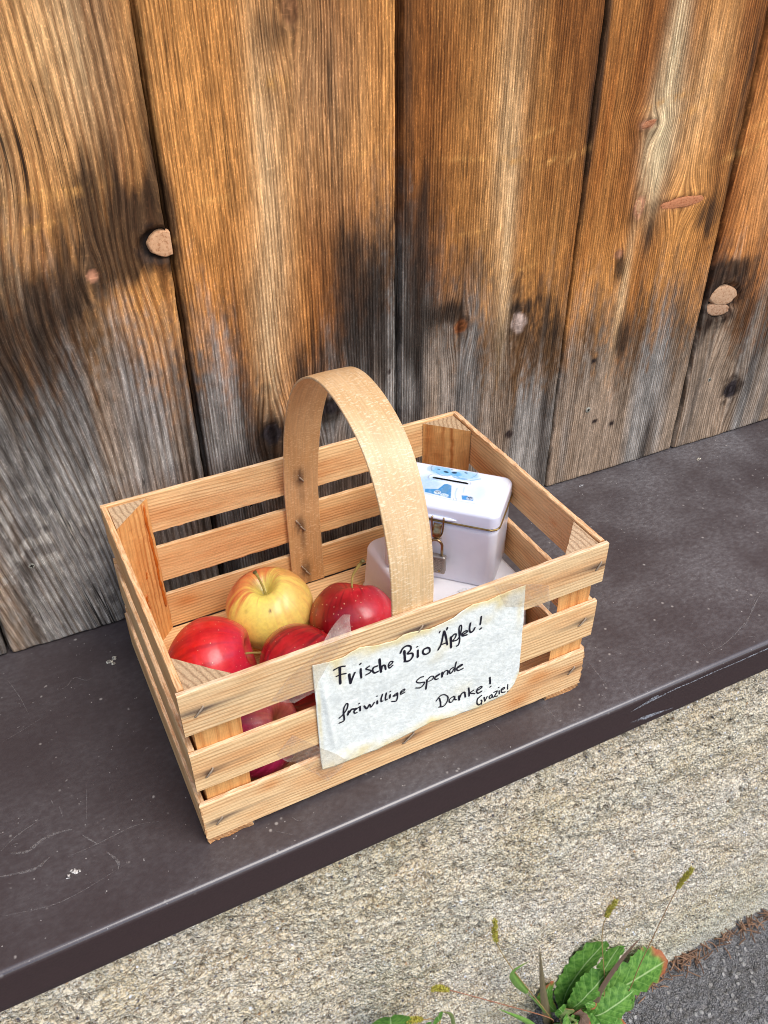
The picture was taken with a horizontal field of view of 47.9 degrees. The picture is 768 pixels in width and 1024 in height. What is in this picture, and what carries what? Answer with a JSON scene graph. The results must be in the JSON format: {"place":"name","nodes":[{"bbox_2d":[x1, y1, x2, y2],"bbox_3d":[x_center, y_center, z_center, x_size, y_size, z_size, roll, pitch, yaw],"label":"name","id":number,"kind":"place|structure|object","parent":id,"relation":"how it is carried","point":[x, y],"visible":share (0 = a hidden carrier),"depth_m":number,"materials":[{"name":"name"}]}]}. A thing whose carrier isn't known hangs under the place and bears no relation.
{"place":"outdoors","nodes":[
{"label":"outdoors","id":0,"kind":"place"},
{"bbox_2d":[521,908,767,1023],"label":"ground","id":1,"kind":"structure","parent":0,"point":[724,988],"depth_m":1.30,"materials":[{"name":"grey asphalt"}]},
{"bbox_2d":[0,669,767,1023],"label":"concrete wall","id":2,"kind":"structure","parent":1,"relation":"on","point":[548,863],"depth_m":0.93,"materials":[{"name":"beige concrete"}]},
{"bbox_2d":[0,419,767,1011],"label":"metal ledge","id":3,"kind":"object","parent":2,"relation":"on","point":[94,787],"visible":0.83,"depth_m":0.76,"materials":[{"name":"brown metal"}]},
{"bbox_2d":[66,869,80,878],"bbox_3d":[-0.236,0.274,0.656,0.012,0.001,0.007,-17,40,-21],"label":"crumb","id":4,"kind":"object","parent":3,"relation":"on","point":[74,871],"visible":1,"depth_m":0.66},
{"bbox_2d":[106,656,116,664],"bbox_3d":[-0.262,0.142,0.833,0.010,0.001,0.011,13,38,17],"label":"crumb","id":5,"kind":"object","parent":3,"relation":"on","point":[111,661],"visible":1,"depth_m":0.83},
{"bbox_2d":[100,367,608,843],"bbox_3d":[-0.033,0.023,0.736,0.361,0.307,0.247,-17,40,-21],"label":"wooden crate","id":6,"kind":"object","parent":3,"relation":"on","point":[219,753],"visible":0.81,"depth_m":0.73,"materials":[{"name":"brown wood"}]},
{"bbox_2d":[168,616,260,672],"bbox_3d":[-0.151,0.133,0.760,0.080,0.082,0.083,-30,46,-34],"label":"apple","id":7,"kind":"object","parent":6,"relation":"in","point":[219,643],"visible":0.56,"depth_m":0.73,"materials":[{"name":"red plant"}]},
{"bbox_2d":[241,699,296,779],"bbox_3d":[-0.104,0.179,0.704,0.073,0.072,0.076,-17,40,-21],"label":"apple","id":8,"kind":"object","parent":6,"relation":"in","point":[265,715],"visible":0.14,"depth_m":0.68,"materials":[{"name":"red food"}]},
{"bbox_2d":[226,567,312,649],"bbox_3d":[-0.108,0.086,0.812,0.083,0.085,0.086,-17,40,-21],"label":"apple","id":9,"kind":"object","parent":6,"relation":"in","point":[263,604],"visible":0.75,"depth_m":0.79,"materials":[{"name":"yellow plant"}]},
{"bbox_2d":[260,623,330,710],"bbox_3d":[-0.070,0.135,0.753,0.076,0.080,0.081,-17,40,-21],"label":"apple","id":10,"kind":"object","parent":6,"relation":"in","point":[285,639],"visible":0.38,"depth_m":0.73,"materials":[{"name":"red food"}]},
{"bbox_2d":[309,559,390,637],"bbox_3d":[-0.029,0.091,0.799,0.080,0.094,0.079,-17,40,-21],"label":"apple","id":11,"kind":"object","parent":6,"relation":"in","point":[339,608],"visible":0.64,"depth_m":0.77,"materials":[{"name":"red plant"}]},
{"bbox_2d":[312,585,525,769],"bbox_3d":[0.026,0.125,0.681,0.244,0.161,0.013,-17,40,-21],"label":"paper sign","id":12,"kind":"object","parent":6,"relation":"attached to","point":[372,698],"visible":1,"depth_m":0.68,"materials":[{"name":"white paper"}]},
{"bbox_2d":[363,536,525,625],"bbox_3d":[0.059,0.073,0.858,0.121,0.060,0.142,-17,40,-21],"label":"upturned tub","id":13,"kind":"object","parent":6,"relation":"in","point":[377,574],"visible":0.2,"depth_m":0.84,"materials":[{"name":"white plastic"}]},
{"bbox_2d":[385,462,512,585],"bbox_3d":[0.059,0.012,0.818,0.112,0.085,0.075,11,38,15],"label":"money tin","id":14,"kind":"object","parent":13,"relation":"on","point":[468,514],"visible":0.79,"depth_m":0.79,"materials":[{"name":"white metal"}]},
{"bbox_2d":[432,538,446,573],"bbox_3d":[0.047,0.040,0.793,0.020,0.038,0.008,11,38,15],"label":"padlock","id":15,"kind":"object","parent":14,"relation":"hanging from","point":[439,563],"visible":0.62,"depth_m":0.79,"materials":[{"name":"metal"}]},
{"bbox_2d":[0,0,767,654],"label":"plank wall","id":16,"kind":"structure","parent":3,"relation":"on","point":[530,236],"depth_m":0.78,"materials":[{"name":"brown wood"}]},
{"bbox_2d":[372,1012,442,1023],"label":"leafy weed","id":17,"kind":"object","parent":1,"relation":"on","point":[398,1019],"visible":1,"depth_m":0.89,"materials":[{"name":"green plant"}]},
{"bbox_2d":[406,1011,454,1023],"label":"foxtail grass","id":18,"kind":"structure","parent":1,"relation":"on","point":[416,1019],"depth_m":0.92,"materials":[{"name":"plant"}]},
{"bbox_2d":[429,917,574,1023],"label":"foxtail grass","id":19,"kind":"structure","parent":1,"relation":"on","point":[519,984],"depth_m":1.06,"materials":[{"name":"green plant"}]},
{"bbox_2d":[537,941,667,1023],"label":"leafy weed","id":20,"kind":"object","parent":1,"relation":"on","point":[579,982],"visible":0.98,"depth_m":1.18,"materials":[{"name":"green plant"}]},
{"bbox_2d":[593,866,694,1011],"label":"foxtail grass","id":21,"kind":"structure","parent":1,"relation":"on","point":[686,875],"depth_m":1.10,"materials":[{"name":"green plant"}]},
{"bbox_2d":[628,908,767,1012],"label":"pine needles","id":22,"kind":"object","parent":1,"relation":"on","point":[683,958],"visible":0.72,"depth_m":1.33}
]}

